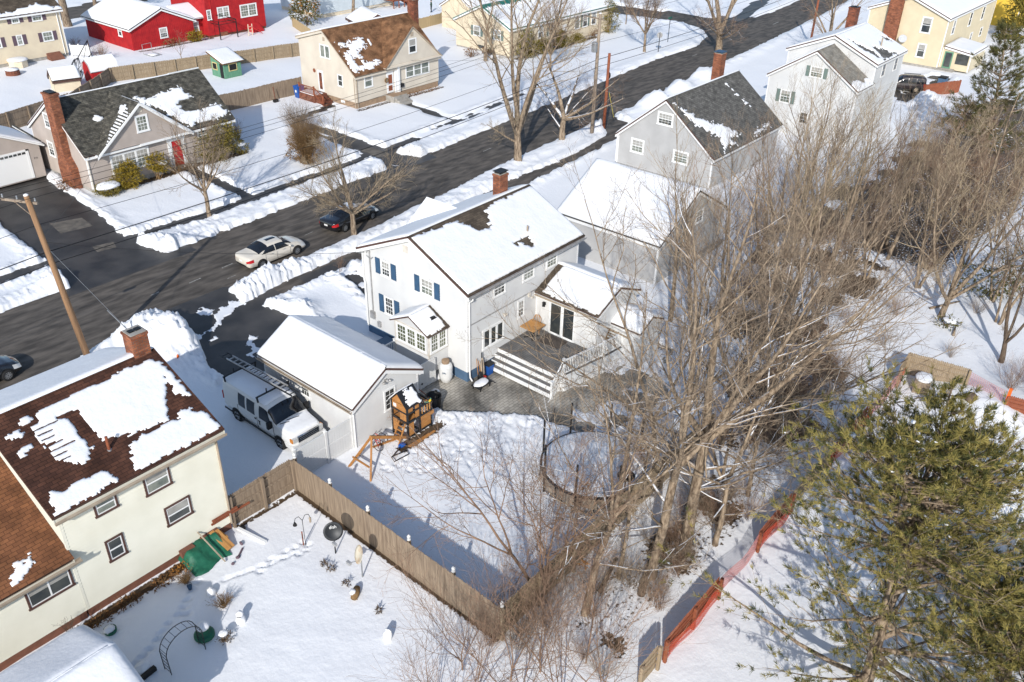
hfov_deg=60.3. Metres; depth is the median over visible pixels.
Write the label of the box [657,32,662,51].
mail post
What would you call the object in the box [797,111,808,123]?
window
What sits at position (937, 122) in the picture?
sapling
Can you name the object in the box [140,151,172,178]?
shrub
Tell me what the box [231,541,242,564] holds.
garden lights
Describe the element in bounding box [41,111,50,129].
window
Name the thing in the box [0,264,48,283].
power line
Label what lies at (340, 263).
shrub
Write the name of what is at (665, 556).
shrub
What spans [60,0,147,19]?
road
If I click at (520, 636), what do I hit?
shrub
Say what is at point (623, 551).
tree
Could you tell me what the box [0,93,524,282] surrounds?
sidewalk
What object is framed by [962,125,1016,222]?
sapling
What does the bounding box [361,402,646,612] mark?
tree
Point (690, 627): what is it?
snow fence
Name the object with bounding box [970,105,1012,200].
sapling
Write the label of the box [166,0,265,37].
house
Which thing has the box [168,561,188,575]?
plant
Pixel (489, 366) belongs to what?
recycling bin
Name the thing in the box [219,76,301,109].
picket fence
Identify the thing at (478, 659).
sapling
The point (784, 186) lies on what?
sapling
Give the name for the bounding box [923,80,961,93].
picket fence
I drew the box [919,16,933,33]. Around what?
window
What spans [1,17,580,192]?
power line
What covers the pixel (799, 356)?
shrub
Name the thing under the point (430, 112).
front walk
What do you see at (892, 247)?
sapling
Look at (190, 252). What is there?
power line
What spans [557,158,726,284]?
garage
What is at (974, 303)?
shrub
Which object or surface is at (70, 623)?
shrub
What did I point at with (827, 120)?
sapling
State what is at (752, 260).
sapling
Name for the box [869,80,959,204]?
sapling
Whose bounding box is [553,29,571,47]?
shrub
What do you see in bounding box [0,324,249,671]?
house
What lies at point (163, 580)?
plant
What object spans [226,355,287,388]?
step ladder
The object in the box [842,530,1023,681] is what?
pine tree
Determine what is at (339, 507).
picket fence
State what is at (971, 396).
boulder
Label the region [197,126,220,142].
window
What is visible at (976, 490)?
pine tree
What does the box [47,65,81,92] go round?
shed
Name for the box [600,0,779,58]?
power line
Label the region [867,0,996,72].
house
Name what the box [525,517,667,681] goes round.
sapling
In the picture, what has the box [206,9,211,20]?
window
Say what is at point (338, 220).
parked car
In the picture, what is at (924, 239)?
sapling
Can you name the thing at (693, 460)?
shrub
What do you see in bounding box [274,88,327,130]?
shrub
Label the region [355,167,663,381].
house
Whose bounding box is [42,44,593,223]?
power line
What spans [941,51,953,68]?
porch door
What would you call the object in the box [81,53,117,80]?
shed
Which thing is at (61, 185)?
hedge
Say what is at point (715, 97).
house
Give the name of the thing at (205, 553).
tarp pile
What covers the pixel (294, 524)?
feeder hook
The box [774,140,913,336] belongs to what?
sapling
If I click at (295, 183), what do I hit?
power line
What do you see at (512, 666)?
sapling
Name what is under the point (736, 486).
shrub
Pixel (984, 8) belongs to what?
window
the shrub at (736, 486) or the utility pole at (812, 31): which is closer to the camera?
the shrub at (736, 486)
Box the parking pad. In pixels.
[894,75,949,101]
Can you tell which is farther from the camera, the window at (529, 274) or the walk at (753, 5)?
the walk at (753, 5)
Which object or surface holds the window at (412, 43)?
in the house at (344, 60)
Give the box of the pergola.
[211,14,238,39]
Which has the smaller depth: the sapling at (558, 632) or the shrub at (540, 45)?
the sapling at (558, 632)
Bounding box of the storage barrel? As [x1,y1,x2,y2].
[425,391,440,408]
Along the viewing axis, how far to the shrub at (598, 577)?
35.02 m
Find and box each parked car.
[0,355,21,380]
[235,235,304,267]
[319,202,378,231]
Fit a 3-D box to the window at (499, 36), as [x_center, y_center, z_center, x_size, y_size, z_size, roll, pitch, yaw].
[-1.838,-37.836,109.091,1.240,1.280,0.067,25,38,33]
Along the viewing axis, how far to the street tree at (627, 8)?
126.58 m
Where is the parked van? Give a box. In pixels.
[222,361,325,449]
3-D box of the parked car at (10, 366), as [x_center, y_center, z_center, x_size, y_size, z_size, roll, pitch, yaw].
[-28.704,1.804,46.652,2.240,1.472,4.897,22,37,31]
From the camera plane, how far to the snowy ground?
44.16 m
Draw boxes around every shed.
[0,624,144,681]
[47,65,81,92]
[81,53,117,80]
[345,6,382,21]
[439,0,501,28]
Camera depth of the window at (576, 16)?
117.40 m
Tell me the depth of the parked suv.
99.51 m
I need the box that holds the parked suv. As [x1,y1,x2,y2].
[896,73,926,92]
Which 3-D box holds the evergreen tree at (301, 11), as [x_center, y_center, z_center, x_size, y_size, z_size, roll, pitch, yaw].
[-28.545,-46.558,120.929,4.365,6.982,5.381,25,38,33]
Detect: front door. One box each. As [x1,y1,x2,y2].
[171,140,183,164]
[385,67,400,92]
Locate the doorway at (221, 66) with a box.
[219,64,224,78]
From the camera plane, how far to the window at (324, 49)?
89.82 m
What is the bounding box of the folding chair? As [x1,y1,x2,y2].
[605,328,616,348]
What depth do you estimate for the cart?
47.57 m
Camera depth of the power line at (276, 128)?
53.69 m
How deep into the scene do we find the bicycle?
42.99 m
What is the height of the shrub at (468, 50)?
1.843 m
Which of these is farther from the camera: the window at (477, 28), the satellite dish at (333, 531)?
the window at (477, 28)
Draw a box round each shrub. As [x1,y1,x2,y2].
[51,616,76,631]
[87,41,109,54]
[111,158,146,189]
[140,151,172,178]
[157,37,184,45]
[168,152,187,174]
[173,568,193,583]
[186,28,204,41]
[193,118,243,161]
[204,591,233,609]
[214,629,234,644]
[232,121,243,141]
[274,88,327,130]
[282,110,334,164]
[336,252,345,271]
[463,48,477,56]
[464,604,512,649]
[480,579,521,616]
[490,615,557,656]
[496,572,555,639]
[515,27,538,56]
[515,590,569,638]
[518,558,575,611]
[531,37,553,53]
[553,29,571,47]
[566,558,633,595]
[566,631,599,664]
[567,574,620,622]
[569,637,627,678]
[570,33,586,42]
[587,546,649,582]
[601,0,622,33]
[608,541,654,590]
[631,569,677,615]
[632,515,685,550]
[635,554,682,604]
[650,505,707,554]
[655,487,708,525]
[659,544,676,565]
[661,531,706,578]
[663,538,717,570]
[665,538,695,565]
[667,514,683,539]
[679,464,725,503]
[679,471,737,507]
[690,442,710,473]
[699,490,744,525]
[699,492,730,515]
[701,294,733,323]
[705,504,738,532]
[720,480,742,499]
[721,471,747,496]
[732,478,769,521]
[735,412,765,448]
[737,264,759,295]
[737,406,788,443]
[740,408,764,439]
[750,432,780,451]
[762,361,829,407]
[769,408,800,434]
[785,334,823,367]
[792,360,832,394]
[809,345,875,392]
[815,210,842,241]
[817,381,837,403]
[820,340,857,374]
[829,219,870,249]
[835,303,862,325]
[850,196,910,242]
[871,327,894,345]
[885,290,914,316]
[902,160,931,180]
[903,135,948,166]
[915,245,949,270]
[918,381,944,404]
[924,163,978,209]
[927,140,948,165]
[927,155,956,178]
[933,148,963,175]
[933,313,963,331]
[944,225,972,248]
[945,340,964,358]
[947,242,1023,302]
[948,136,980,166]
[948,189,977,216]
[954,151,978,172]
[956,146,1003,181]
[961,183,1011,217]
[965,296,992,314]
[969,136,994,157]
[976,146,1005,169]
[990,348,1023,390]
[997,171,1022,197]
[1007,147,1023,169]
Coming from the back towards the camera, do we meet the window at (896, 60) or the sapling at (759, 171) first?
the window at (896, 60)
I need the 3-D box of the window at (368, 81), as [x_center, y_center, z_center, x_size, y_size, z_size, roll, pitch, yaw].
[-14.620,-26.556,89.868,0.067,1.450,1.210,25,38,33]
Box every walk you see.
[186,168,268,201]
[298,258,364,294]
[407,103,459,122]
[721,0,768,20]
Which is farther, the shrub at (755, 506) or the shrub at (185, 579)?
the shrub at (755, 506)
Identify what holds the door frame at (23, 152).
in the house at (76, 133)
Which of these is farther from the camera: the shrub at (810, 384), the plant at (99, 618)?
the shrub at (810, 384)
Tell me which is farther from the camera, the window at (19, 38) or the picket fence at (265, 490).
the window at (19, 38)
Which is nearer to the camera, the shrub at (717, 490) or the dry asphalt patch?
the shrub at (717, 490)
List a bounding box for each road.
[0,0,847,389]
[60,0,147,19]
[612,5,754,35]
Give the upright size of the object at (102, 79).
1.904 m
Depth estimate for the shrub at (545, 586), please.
34.21 m
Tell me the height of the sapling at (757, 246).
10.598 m
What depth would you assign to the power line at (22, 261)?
44.93 m
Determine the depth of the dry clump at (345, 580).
35.39 m
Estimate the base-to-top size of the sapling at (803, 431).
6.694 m
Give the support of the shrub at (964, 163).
on the snowy ground
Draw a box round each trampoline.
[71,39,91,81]
[539,403,648,512]
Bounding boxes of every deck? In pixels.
[491,329,624,401]
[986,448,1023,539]
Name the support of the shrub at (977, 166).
on the snowy ground
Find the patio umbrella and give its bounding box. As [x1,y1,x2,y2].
[479,352,484,374]
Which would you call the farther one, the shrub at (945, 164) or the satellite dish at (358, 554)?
the shrub at (945, 164)
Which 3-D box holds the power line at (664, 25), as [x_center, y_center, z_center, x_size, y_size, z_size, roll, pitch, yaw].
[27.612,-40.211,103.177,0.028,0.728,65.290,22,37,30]
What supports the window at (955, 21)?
in the house at (949, 36)
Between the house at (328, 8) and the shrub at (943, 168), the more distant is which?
the house at (328, 8)
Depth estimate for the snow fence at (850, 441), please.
43.29 m
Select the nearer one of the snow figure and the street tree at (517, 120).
the snow figure
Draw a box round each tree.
[58,0,72,26]
[152,100,247,217]
[164,30,188,57]
[281,103,426,235]
[287,0,322,25]
[351,0,354,11]
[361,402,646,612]
[434,0,611,160]
[455,131,885,534]
[464,0,508,60]
[501,257,776,616]
[501,423,636,583]
[521,36,629,139]
[521,155,902,617]
[531,0,590,69]
[544,139,952,551]
[583,249,849,584]
[592,387,684,578]
[618,0,640,23]
[621,117,982,471]
[623,0,667,51]
[648,355,1023,681]
[691,266,951,496]
[694,0,771,52]
[704,80,968,418]
[798,0,873,36]
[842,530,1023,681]
[878,81,1023,318]
[917,18,1023,163]
[972,150,1023,362]
[992,0,1023,40]
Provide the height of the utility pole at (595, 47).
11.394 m
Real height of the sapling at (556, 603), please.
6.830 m
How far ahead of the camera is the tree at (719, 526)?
34.09 m
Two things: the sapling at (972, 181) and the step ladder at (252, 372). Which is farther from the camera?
the sapling at (972, 181)
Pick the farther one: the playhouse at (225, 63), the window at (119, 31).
the window at (119, 31)
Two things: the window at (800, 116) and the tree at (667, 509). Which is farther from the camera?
the window at (800, 116)
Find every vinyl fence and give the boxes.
[69,44,91,56]
[291,415,354,471]
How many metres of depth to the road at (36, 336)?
66.42 m
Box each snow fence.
[668,584,723,656]
[722,533,759,586]
[760,503,791,547]
[831,409,873,461]
[872,373,900,410]
[968,373,1007,398]
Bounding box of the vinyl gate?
[418,357,435,391]
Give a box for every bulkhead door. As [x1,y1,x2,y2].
[46,51,64,60]
[248,22,263,32]
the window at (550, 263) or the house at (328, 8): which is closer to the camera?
the window at (550, 263)
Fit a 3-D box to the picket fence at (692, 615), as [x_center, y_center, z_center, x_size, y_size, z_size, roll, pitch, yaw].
[6.929,10.673,33.719,0.194,1.445,4.170,25,38,33]
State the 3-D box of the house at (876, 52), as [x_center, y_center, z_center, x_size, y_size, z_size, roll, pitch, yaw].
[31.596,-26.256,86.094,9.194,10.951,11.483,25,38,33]
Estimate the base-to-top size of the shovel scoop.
0.229 m
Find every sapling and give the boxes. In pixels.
[348,554,555,681]
[369,523,518,670]
[384,616,517,681]
[386,575,531,681]
[389,554,597,681]
[455,520,604,681]
[462,467,597,672]
[491,517,709,681]
[512,528,664,681]
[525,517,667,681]
[641,98,713,321]
[651,152,742,339]
[665,134,724,310]
[677,340,765,475]
[694,104,865,295]
[712,173,776,335]
[729,85,861,301]
[732,192,824,359]
[732,201,828,381]
[733,122,868,340]
[737,287,820,424]
[743,109,783,278]
[753,87,828,241]
[757,49,849,320]
[769,60,882,206]
[770,54,894,257]
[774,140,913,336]
[781,310,842,434]
[788,72,934,243]
[792,88,896,294]
[797,52,859,205]
[801,238,852,384]
[822,82,901,282]
[833,79,900,261]
[839,120,946,278]
[851,111,919,229]
[866,114,924,247]
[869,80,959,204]
[884,92,963,244]
[886,86,948,259]
[889,111,915,226]
[890,137,1023,288]
[913,104,975,201]
[913,151,962,268]
[915,98,959,165]
[916,123,997,237]
[919,92,1006,227]
[941,91,978,181]
[941,154,1018,267]
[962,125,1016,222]
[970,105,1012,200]
[981,204,1023,324]
[987,162,1023,301]
[994,140,1023,242]
[1001,105,1023,195]
[1010,122,1023,215]
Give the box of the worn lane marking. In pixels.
[151,22,777,295]
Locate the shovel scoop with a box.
[398,442,405,447]
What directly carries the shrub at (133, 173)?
on the snowy ground
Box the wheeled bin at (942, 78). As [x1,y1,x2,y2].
[937,75,948,82]
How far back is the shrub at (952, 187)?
69.33 m
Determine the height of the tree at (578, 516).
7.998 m
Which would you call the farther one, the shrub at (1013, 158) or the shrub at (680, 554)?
the shrub at (1013, 158)
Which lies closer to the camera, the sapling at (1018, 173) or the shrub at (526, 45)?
the sapling at (1018, 173)
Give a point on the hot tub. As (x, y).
(19, 62)
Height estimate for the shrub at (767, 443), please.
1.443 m
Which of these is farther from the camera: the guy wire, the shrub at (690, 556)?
the guy wire
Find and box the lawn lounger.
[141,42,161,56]
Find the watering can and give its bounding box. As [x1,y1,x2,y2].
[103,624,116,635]
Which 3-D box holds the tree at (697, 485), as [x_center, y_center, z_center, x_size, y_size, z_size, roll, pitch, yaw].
[7.960,1.038,32.563,13.127,19.145,9.891,-17,36,-28]
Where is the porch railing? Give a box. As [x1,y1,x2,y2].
[360,333,395,350]
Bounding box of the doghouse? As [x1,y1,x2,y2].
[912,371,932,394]
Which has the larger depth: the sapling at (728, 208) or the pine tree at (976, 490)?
the sapling at (728, 208)
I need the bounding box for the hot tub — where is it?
[7,56,27,67]
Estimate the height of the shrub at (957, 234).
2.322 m
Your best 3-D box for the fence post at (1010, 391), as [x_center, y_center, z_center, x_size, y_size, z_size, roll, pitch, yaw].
[25.981,3.164,46.326,0.150,1.600,0.140,25,38,33]
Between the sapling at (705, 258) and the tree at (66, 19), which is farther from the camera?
the tree at (66, 19)
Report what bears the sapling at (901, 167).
on the snowy ground
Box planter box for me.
[134,661,156,679]
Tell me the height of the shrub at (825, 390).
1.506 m
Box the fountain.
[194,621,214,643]
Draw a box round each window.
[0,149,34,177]
[11,16,19,23]
[16,34,24,45]
[24,569,75,611]
[31,13,42,21]
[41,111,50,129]
[42,31,53,41]
[46,140,56,157]
[93,495,119,518]
[104,532,128,563]
[109,146,150,174]
[117,29,122,36]
[134,113,149,133]
[142,467,173,497]
[159,27,167,38]
[164,495,193,527]
[193,21,199,31]
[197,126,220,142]
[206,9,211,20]
[212,62,217,70]
[216,6,229,18]
[228,62,237,71]
[239,2,257,17]
[300,385,310,399]
[319,43,330,59]
[337,74,343,87]
[364,74,373,88]
[380,258,391,279]
[383,385,395,412]
[384,295,394,316]
[405,60,429,78]
[408,37,416,53]
[419,276,434,299]
[473,25,480,36]
[482,319,504,350]
[493,29,500,40]
[493,282,506,299]
[517,297,524,319]
[522,267,534,282]
[538,25,542,37]
[545,255,557,270]
[574,16,579,29]
[582,14,587,27]
[591,11,596,24]
[630,137,644,154]
[656,110,673,127]
[671,149,688,165]
[695,208,703,224]
[778,89,791,103]
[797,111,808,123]
[808,65,823,78]
[880,63,886,77]
[892,58,898,71]
[914,43,926,58]
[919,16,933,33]
[950,19,956,35]
[955,54,969,65]
[967,11,973,26]
[980,5,986,20]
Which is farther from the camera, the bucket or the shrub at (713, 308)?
the shrub at (713, 308)
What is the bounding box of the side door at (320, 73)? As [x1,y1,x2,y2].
[317,69,324,91]
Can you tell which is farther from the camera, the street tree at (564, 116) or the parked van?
the street tree at (564, 116)
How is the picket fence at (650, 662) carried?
on the snowy ground
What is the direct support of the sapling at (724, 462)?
on the snowy ground
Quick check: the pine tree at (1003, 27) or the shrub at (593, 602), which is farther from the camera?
the pine tree at (1003, 27)
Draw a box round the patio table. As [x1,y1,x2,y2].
[520,319,544,340]
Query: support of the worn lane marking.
on the road at (36, 336)
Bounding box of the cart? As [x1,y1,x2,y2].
[471,377,495,391]
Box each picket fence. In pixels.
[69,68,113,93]
[109,42,299,82]
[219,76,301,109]
[228,459,297,527]
[292,453,503,638]
[499,413,714,640]
[638,645,662,681]
[662,577,723,663]
[755,493,796,552]
[789,451,834,511]
[830,406,872,464]
[895,354,912,387]
[903,352,971,384]
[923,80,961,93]
[1005,396,1023,413]
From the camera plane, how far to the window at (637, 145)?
75.84 m
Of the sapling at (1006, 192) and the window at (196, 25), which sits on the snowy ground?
the sapling at (1006, 192)
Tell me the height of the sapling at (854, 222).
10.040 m
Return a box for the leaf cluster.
[578,559,589,570]
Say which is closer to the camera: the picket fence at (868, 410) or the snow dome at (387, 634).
the snow dome at (387, 634)
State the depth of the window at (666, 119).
73.02 m
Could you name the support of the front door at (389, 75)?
in the house at (344, 60)
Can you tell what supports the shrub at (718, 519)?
on the snowy ground
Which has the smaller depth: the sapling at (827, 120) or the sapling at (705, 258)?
the sapling at (705, 258)
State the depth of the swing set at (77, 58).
99.21 m
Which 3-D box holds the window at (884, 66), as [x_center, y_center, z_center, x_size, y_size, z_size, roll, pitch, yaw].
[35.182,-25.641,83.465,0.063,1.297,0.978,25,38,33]
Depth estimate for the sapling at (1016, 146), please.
71.34 m
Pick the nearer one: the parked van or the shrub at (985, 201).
the parked van
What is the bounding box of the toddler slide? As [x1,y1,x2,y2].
[247,24,261,35]
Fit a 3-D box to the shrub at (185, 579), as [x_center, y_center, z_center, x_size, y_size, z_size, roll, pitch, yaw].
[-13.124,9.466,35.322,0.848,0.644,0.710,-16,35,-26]
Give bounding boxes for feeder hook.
[293,514,310,544]
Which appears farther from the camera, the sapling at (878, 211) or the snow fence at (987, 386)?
the sapling at (878, 211)
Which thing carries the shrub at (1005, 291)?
on the snowy ground
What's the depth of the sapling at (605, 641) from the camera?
30.92 m
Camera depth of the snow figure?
33.58 m
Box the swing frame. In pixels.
[348,435,408,481]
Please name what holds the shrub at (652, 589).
on the snowy ground
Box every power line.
[0,253,44,269]
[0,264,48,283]
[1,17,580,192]
[12,18,588,195]
[26,19,599,199]
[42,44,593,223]
[47,242,358,253]
[51,61,593,250]
[55,68,594,262]
[598,1,791,66]
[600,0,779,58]
[601,0,747,41]
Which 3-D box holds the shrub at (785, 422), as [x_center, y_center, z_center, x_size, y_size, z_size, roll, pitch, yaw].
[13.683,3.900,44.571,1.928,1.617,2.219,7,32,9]
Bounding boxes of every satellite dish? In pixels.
[323,522,342,553]
[346,545,362,576]
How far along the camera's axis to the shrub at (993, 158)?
77.04 m
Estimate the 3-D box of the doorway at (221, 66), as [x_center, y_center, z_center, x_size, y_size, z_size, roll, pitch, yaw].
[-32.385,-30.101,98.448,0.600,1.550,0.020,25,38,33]
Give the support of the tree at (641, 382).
on the snowy ground
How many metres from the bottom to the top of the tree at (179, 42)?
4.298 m
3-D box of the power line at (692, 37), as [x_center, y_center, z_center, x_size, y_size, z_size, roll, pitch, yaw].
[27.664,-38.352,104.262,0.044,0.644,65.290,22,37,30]
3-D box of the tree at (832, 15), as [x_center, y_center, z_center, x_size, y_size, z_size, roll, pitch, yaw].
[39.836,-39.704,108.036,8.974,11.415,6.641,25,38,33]
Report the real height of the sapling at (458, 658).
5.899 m
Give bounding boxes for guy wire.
[58,259,126,328]
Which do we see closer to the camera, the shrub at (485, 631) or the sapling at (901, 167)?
the shrub at (485, 631)
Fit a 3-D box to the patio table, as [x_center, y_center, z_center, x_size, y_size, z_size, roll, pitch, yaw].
[1.167,-0.572,50.284,1.000,0.745,1.100,25,38,33]
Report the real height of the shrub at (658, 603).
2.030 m
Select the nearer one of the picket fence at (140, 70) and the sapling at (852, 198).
the sapling at (852, 198)
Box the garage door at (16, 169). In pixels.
[0,155,32,186]
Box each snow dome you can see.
[206,587,215,597]
[383,628,391,640]
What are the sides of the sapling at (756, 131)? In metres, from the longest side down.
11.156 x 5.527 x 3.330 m
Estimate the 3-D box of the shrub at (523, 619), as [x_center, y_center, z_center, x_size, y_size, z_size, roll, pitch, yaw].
[0.191,9.974,33.116,2.492,2.647,2.579,-23,39,-34]
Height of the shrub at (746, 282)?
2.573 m
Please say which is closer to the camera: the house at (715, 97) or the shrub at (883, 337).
the shrub at (883, 337)
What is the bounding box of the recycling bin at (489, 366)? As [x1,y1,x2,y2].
[484,360,494,375]
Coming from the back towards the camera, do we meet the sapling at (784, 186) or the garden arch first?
the sapling at (784, 186)
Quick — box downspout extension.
[237,524,266,543]
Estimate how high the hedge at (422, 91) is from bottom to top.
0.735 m
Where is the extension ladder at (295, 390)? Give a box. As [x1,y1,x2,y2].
[219,351,298,396]
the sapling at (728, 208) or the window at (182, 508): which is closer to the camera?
the window at (182, 508)
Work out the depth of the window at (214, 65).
98.88 m
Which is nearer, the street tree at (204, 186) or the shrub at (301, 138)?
the street tree at (204, 186)
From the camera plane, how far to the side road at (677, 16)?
132.94 m
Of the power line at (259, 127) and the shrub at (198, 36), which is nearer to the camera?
the power line at (259, 127)
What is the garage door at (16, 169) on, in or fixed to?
in the house at (76, 133)
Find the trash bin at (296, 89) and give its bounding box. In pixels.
[293,84,303,97]
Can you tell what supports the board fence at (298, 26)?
on the snowy ground
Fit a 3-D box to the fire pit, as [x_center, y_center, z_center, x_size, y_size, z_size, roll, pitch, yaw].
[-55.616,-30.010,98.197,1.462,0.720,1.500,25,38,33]
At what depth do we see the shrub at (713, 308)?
53.93 m
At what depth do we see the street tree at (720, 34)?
111.17 m
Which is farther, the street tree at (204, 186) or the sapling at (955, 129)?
the sapling at (955, 129)
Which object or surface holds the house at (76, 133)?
on the snowy ground
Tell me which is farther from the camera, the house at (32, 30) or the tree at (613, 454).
the house at (32, 30)
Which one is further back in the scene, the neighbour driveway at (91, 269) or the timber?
the neighbour driveway at (91, 269)
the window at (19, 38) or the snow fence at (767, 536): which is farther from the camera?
the window at (19, 38)
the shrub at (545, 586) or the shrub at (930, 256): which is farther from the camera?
the shrub at (930, 256)
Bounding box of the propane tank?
[439,358,452,382]
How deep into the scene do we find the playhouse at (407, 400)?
43.20 m
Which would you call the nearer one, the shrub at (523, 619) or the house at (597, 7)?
the shrub at (523, 619)
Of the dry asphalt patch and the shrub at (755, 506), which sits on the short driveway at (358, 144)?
the dry asphalt patch
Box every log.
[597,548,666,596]
[929,301,959,308]
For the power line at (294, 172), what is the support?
attached to the utility pole at (595, 47)
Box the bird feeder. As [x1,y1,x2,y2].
[617,469,634,494]
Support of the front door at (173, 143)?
in the house at (76, 133)
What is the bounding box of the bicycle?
[373,432,387,450]
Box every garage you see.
[81,0,195,50]
[256,315,423,447]
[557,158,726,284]
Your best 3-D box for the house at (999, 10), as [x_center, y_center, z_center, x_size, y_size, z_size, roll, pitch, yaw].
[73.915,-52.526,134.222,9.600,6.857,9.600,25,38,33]
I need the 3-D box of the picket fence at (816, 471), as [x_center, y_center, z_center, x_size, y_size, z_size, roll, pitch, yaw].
[13.931,6.479,40.905,0.194,1.403,4.420,25,38,33]
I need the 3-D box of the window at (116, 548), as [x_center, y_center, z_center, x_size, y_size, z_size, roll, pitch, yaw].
[-15.077,7.876,33.616,0.067,1.060,0.780,25,38,33]
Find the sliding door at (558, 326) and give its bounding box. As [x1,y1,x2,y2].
[548,299,575,342]
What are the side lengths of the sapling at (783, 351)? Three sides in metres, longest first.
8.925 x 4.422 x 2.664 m
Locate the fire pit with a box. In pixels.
[5,67,20,75]
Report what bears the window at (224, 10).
in the house at (204, 13)
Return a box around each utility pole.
[0,194,89,355]
[586,13,603,133]
[602,53,610,128]
[810,0,819,37]
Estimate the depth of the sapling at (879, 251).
57.47 m
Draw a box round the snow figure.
[235,610,245,624]
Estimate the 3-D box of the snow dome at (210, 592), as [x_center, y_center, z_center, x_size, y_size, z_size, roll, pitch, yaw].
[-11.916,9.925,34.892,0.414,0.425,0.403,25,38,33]
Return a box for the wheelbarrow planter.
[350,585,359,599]
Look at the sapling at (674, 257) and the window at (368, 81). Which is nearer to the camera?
the sapling at (674, 257)
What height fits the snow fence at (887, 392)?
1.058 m
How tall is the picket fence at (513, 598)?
2.021 m
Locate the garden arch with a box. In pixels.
[159,621,205,674]
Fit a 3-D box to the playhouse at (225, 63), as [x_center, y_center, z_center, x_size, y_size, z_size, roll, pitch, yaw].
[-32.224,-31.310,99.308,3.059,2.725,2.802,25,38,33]
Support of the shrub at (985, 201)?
on the snowy ground
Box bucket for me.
[187,582,191,590]
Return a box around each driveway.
[0,175,195,296]
[164,286,288,377]
[290,105,436,174]
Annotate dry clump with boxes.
[326,563,335,571]
[341,578,351,586]
[375,604,382,614]
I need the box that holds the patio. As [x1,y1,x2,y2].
[420,345,673,430]
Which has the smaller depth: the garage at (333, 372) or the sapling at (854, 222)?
the garage at (333, 372)
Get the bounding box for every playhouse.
[206,47,243,78]
[388,383,433,444]
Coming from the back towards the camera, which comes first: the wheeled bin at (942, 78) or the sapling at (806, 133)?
the wheeled bin at (942, 78)
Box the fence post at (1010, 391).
[1005,388,1012,399]
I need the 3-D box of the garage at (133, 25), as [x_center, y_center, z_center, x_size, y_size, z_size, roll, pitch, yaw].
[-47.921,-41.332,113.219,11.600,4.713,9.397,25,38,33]
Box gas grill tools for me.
[476,359,485,379]
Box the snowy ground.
[0,0,1023,681]
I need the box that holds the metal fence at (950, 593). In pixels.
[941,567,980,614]
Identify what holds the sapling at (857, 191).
on the snowy ground
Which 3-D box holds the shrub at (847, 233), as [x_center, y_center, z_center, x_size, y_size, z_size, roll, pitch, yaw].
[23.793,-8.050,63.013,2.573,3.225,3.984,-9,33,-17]
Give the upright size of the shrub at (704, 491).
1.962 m
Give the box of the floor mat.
[538,334,566,348]
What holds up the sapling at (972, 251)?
on the snowy ground
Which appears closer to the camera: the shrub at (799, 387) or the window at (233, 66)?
the shrub at (799, 387)
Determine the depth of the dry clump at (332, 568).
36.04 m
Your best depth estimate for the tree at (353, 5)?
127.24 m
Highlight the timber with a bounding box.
[372,430,434,447]
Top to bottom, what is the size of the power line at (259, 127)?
1.158 m
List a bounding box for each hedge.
[53,179,76,190]
[92,179,125,196]
[231,141,249,154]
[408,87,442,96]
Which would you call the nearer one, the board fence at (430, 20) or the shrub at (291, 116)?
the shrub at (291, 116)
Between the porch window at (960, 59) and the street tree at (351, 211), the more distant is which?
the porch window at (960, 59)
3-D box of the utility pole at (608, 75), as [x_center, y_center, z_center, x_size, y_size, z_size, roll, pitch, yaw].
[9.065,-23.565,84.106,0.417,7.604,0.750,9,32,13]
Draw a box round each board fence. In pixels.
[0,93,67,128]
[292,18,310,31]
[419,12,441,28]
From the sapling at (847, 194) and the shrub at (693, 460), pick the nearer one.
the shrub at (693, 460)
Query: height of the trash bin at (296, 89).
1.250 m
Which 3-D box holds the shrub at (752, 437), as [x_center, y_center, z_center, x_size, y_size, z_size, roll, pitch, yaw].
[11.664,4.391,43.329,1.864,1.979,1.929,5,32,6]
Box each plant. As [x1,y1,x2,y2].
[85,609,118,629]
[113,583,150,615]
[145,569,179,592]
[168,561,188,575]
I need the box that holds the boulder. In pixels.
[965,392,976,402]
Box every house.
[0,0,68,67]
[0,67,235,192]
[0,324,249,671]
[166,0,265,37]
[280,0,406,17]
[295,0,442,108]
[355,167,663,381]
[453,0,615,56]
[615,49,783,187]
[765,5,907,147]
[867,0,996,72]
[990,0,1023,25]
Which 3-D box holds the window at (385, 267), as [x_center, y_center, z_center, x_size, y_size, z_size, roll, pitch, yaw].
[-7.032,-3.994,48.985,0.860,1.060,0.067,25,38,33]
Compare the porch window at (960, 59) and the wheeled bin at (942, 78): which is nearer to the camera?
the wheeled bin at (942, 78)
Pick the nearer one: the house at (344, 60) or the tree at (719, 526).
the tree at (719, 526)
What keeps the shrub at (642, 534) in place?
on the snowy ground
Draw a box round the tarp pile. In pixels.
[178,527,234,576]
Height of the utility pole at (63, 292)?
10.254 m
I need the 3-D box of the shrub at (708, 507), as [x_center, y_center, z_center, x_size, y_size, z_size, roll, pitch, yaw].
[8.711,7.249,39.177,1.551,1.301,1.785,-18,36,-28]
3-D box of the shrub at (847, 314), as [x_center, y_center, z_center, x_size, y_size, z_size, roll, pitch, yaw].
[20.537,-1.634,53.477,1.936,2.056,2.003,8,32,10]

